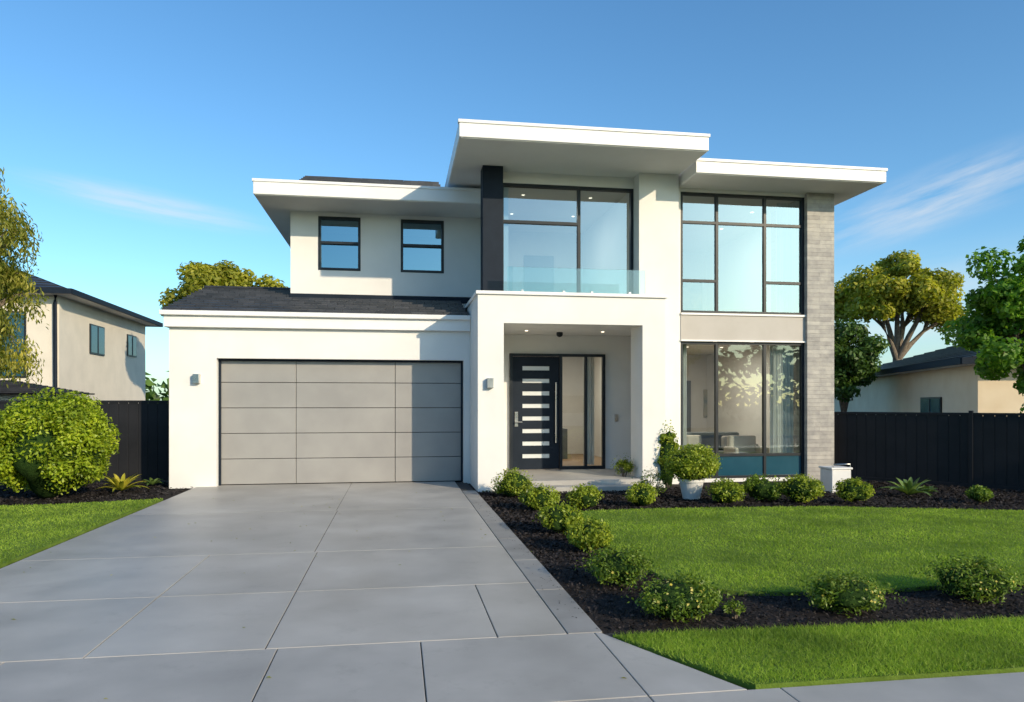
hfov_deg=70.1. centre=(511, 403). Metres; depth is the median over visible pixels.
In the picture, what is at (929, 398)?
window frames
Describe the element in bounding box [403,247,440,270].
sash window glass
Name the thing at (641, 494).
boxwood shrub
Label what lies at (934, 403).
window glass
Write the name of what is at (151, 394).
background trees
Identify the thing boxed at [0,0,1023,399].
sky
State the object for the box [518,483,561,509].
boxwood shrub
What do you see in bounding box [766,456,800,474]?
panel
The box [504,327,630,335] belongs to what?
porch ceiling
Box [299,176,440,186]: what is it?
roof tiles
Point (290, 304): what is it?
garage roof tiles
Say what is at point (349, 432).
garage door back
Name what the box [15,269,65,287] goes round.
roof
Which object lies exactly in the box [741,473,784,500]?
boxwood shrub
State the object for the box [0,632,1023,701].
footpath
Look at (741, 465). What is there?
panel
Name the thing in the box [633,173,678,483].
pier
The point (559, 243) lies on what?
interior
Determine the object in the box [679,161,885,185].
wing roof
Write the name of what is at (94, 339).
window glass
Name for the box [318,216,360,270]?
sash window frame
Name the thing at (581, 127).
entry canopy capping
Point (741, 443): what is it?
armchair
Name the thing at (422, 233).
sash window glass
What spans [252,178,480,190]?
roof capping
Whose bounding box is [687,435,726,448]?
sofa cushions
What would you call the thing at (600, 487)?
entry step
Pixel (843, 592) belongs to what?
flowering shrub
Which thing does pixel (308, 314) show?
garage gutter
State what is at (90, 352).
window frames
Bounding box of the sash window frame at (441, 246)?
[401,219,443,272]
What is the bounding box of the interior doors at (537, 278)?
[524,255,690,431]
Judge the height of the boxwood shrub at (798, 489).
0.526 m
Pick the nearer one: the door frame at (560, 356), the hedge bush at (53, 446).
the hedge bush at (53, 446)
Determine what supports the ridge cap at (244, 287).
on the garage walls at (193, 435)
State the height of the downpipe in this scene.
3.412 m
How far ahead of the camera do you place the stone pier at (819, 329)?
15.30 m
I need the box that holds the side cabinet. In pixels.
[562,428,566,458]
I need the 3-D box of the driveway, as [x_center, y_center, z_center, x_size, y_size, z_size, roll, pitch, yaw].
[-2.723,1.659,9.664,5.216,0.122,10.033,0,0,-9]
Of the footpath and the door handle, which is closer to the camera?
the footpath
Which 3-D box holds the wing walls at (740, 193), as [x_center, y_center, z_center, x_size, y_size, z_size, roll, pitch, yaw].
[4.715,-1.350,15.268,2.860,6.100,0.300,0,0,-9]
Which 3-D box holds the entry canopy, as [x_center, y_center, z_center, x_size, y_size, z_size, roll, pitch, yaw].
[0.844,-4.755,16.127,4.560,0.290,6.400,0,0,-9]
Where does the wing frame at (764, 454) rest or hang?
attached to the wing interior at (698, 242)
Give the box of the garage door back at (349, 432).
[221,382,460,484]
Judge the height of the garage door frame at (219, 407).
2.470 m
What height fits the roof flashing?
0.140 m
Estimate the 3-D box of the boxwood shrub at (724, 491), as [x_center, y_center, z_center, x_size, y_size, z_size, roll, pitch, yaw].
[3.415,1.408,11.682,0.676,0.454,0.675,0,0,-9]
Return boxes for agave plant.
[878,477,936,495]
[919,485,938,492]
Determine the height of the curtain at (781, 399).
2.730 m
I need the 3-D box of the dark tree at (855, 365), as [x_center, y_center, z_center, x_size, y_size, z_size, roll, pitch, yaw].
[13.019,-0.794,28.922,3.459,5.024,3.163,0,0,22]
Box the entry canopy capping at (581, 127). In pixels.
[458,119,709,137]
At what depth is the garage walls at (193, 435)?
14.08 m
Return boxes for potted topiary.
[662,442,720,499]
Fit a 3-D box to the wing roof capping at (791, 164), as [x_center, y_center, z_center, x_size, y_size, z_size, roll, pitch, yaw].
[5.491,-4.663,14.307,4.045,0.057,0.120,0,0,-9]
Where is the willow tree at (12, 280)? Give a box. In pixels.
[0,167,48,389]
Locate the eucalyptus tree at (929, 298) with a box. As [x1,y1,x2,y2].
[834,249,966,360]
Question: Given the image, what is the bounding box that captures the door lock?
[515,412,517,426]
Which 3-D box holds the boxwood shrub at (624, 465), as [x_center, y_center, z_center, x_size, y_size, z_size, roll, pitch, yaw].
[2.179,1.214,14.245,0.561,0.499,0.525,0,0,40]
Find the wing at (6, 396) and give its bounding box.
[0,394,79,399]
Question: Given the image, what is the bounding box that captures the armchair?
[724,435,768,452]
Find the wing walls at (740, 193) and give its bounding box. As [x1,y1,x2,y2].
[679,188,804,481]
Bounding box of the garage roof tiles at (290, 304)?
[163,295,467,314]
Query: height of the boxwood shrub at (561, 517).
0.440 m
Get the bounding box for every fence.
[0,400,168,482]
[834,411,1023,490]
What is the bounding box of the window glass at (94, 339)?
[2,313,135,375]
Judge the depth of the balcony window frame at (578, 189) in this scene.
14.74 m
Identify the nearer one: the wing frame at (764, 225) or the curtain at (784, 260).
the wing frame at (764, 225)
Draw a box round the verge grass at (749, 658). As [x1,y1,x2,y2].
[613,612,1023,689]
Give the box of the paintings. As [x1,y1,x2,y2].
[508,266,706,416]
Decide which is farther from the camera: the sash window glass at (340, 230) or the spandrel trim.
the sash window glass at (340, 230)
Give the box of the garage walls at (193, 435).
[169,327,469,488]
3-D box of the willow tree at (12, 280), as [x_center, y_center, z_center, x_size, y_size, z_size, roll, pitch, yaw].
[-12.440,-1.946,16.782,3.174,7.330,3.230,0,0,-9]
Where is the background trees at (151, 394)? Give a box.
[145,371,168,399]
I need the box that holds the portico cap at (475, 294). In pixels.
[464,290,667,309]
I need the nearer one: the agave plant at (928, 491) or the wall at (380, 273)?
the agave plant at (928, 491)
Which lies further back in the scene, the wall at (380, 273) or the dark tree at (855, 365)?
the dark tree at (855, 365)
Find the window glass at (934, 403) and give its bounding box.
[921,399,939,411]
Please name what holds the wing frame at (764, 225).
attached to the wing interior at (698, 242)
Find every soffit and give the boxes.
[5,292,159,326]
[255,194,480,245]
[449,137,706,187]
[679,173,883,205]
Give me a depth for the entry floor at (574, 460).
18.14 m
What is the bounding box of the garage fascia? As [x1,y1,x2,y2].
[163,315,469,331]
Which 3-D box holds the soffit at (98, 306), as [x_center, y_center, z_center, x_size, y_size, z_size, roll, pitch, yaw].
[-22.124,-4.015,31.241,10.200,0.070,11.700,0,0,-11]
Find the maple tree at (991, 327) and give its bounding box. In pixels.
[940,237,1023,412]
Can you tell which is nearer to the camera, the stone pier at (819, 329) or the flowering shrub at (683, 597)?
the flowering shrub at (683, 597)
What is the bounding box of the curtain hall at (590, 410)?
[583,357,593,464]
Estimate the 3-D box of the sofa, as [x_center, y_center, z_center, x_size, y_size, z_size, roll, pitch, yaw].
[4.622,1.090,16.949,1.900,0.820,0.950,0,0,-9]
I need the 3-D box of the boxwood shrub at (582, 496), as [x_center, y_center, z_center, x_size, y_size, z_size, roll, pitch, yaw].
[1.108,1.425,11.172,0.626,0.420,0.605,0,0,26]
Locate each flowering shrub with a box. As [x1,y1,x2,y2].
[575,540,662,587]
[621,567,734,623]
[790,566,906,617]
[908,551,1023,605]
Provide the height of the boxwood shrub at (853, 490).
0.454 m
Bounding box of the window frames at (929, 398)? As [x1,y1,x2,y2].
[920,397,941,411]
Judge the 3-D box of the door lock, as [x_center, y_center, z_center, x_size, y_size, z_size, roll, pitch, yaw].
[0.093,0.340,15.654,0.070,0.320,0.019,0,0,-9]
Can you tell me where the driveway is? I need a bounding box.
[0,481,601,662]
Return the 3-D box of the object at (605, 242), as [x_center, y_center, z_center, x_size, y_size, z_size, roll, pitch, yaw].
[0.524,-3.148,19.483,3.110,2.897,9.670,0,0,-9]
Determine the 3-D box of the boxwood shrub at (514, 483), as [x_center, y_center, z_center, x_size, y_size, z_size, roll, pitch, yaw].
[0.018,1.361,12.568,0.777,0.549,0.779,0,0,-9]
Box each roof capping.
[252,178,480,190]
[696,158,887,170]
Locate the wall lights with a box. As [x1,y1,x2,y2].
[193,374,493,387]
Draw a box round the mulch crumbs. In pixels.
[479,499,597,628]
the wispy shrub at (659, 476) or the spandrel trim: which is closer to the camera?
the wispy shrub at (659, 476)
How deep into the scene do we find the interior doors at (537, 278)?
19.31 m
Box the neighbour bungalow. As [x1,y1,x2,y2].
[834,338,1023,414]
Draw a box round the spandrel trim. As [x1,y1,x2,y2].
[681,312,805,342]
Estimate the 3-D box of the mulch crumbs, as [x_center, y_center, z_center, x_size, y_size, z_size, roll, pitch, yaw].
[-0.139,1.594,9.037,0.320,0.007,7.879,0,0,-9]
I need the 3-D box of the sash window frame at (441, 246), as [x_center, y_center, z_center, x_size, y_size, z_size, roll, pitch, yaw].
[-2.017,-3.520,16.424,0.960,1.180,0.100,0,0,-9]
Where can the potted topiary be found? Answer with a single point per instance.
(690, 467)
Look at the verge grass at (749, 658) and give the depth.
4.66 m
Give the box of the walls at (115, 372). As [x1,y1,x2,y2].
[0,294,144,399]
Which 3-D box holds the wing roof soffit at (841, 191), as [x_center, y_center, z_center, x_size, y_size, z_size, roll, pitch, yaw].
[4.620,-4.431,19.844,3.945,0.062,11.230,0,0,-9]
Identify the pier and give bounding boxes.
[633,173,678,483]
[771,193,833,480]
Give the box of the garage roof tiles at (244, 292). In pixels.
[191,288,289,296]
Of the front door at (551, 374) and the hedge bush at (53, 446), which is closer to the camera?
the hedge bush at (53, 446)
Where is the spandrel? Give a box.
[681,315,804,340]
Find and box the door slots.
[522,366,548,457]
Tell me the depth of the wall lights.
13.87 m
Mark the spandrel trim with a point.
(731, 314)
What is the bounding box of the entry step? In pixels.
[526,484,632,492]
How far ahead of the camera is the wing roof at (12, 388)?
24.03 m
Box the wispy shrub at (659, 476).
[630,456,667,495]
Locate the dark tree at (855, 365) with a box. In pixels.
[834,318,890,414]
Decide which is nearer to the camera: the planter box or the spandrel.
the planter box
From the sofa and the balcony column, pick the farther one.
the sofa
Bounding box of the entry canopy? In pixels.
[445,122,708,186]
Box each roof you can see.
[0,380,94,394]
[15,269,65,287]
[253,181,480,244]
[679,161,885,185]
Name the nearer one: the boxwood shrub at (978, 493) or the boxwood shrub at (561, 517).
the boxwood shrub at (561, 517)
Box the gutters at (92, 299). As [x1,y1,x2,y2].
[3,287,162,326]
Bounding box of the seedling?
[721,599,745,618]
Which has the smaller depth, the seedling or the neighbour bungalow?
the seedling
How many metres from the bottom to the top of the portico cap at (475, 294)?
0.063 m
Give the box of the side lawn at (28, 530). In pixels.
[0,498,162,567]
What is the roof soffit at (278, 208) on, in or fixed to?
on the wall at (380, 273)
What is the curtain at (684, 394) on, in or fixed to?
hanging from the wing interior at (698, 242)
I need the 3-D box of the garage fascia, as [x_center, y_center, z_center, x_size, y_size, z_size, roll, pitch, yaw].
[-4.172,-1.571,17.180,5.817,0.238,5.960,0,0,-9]
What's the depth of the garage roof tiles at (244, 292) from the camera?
16.11 m
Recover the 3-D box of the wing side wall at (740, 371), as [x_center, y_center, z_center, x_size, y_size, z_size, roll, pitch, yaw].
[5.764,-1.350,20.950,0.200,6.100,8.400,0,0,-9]
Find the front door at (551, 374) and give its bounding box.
[513,356,558,469]
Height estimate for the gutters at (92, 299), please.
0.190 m
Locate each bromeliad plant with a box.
[95,473,147,491]
[142,477,162,484]
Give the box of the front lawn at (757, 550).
[580,505,1023,595]
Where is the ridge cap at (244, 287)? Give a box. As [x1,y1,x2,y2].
[204,286,289,289]
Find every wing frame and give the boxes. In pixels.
[681,192,803,314]
[681,341,803,478]
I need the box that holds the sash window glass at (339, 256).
[321,244,357,267]
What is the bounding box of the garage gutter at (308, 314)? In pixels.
[159,310,470,319]
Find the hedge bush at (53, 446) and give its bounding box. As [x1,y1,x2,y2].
[0,387,121,498]
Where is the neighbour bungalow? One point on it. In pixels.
(946, 380)
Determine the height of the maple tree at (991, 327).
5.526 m
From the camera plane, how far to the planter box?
13.20 m
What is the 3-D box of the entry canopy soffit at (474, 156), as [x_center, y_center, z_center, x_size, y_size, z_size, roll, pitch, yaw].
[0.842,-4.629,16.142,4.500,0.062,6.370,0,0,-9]
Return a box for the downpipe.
[53,295,56,386]
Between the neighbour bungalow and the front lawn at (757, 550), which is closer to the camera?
the front lawn at (757, 550)
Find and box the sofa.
[687,432,757,453]
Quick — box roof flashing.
[290,293,470,303]
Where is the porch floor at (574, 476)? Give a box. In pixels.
[504,468,643,485]
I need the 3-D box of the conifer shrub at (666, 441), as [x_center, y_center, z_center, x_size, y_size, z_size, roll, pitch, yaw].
[2.976,0.969,13.938,0.506,1.324,0.524,0,0,22]
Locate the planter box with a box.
[819,464,852,492]
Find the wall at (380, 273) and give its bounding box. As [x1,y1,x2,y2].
[290,211,480,313]
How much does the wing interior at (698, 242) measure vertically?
6.000 m
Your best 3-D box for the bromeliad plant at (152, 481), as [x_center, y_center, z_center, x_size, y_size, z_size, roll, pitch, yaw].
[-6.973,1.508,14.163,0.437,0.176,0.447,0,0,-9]
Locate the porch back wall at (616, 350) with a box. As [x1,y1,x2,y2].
[504,334,630,469]
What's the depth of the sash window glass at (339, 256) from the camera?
16.17 m
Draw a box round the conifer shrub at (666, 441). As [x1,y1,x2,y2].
[654,420,679,487]
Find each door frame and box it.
[218,359,462,485]
[509,353,604,469]
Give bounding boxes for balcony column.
[481,165,502,290]
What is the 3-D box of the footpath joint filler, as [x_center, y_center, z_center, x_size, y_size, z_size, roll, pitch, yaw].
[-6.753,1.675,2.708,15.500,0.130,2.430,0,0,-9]
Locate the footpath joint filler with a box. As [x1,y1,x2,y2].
[252,633,649,701]
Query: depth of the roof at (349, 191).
15.02 m
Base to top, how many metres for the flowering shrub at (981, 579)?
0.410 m
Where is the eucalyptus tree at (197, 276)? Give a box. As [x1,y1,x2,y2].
[158,260,288,315]
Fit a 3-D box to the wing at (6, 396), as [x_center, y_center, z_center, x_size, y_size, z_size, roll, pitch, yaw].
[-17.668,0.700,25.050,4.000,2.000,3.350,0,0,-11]
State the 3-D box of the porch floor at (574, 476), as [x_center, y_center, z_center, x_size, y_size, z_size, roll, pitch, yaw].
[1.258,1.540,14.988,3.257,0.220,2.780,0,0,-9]
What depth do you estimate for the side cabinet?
18.64 m
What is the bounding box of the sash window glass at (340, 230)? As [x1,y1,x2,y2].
[321,219,357,241]
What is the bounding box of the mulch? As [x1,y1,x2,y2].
[0,480,1023,634]
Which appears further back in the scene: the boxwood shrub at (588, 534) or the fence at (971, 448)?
the fence at (971, 448)
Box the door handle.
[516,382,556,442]
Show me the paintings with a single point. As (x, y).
(692, 296)
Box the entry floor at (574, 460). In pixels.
[562,454,601,465]
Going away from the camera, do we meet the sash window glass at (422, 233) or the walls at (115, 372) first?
the sash window glass at (422, 233)
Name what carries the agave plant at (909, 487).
on the mulch
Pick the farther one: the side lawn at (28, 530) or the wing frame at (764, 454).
the wing frame at (764, 454)
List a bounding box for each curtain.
[683,344,686,445]
[769,345,793,452]
[776,203,793,312]
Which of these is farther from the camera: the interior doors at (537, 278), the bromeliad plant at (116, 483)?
the interior doors at (537, 278)
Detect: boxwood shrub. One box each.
[491,467,536,496]
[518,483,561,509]
[532,500,584,534]
[563,483,604,509]
[563,515,614,552]
[610,455,633,476]
[623,480,659,506]
[705,477,746,504]
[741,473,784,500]
[779,472,825,503]
[831,477,875,503]
[964,485,993,503]
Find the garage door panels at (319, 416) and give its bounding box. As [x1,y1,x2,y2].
[221,361,460,483]
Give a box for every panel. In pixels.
[718,456,762,475]
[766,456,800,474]
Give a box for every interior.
[508,187,626,292]
[518,356,601,456]
[683,196,793,431]
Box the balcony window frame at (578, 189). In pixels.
[503,183,632,293]
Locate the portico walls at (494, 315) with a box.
[466,294,664,491]
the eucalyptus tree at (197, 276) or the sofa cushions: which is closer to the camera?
the sofa cushions
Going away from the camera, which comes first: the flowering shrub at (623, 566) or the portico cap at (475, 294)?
the flowering shrub at (623, 566)
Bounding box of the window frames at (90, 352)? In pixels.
[0,311,136,377]
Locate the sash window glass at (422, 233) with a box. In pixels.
[403,223,440,244]
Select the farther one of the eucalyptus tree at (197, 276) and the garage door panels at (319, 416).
the eucalyptus tree at (197, 276)
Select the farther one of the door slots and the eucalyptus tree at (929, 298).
the eucalyptus tree at (929, 298)
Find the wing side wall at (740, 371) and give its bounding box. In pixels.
[707,222,770,447]

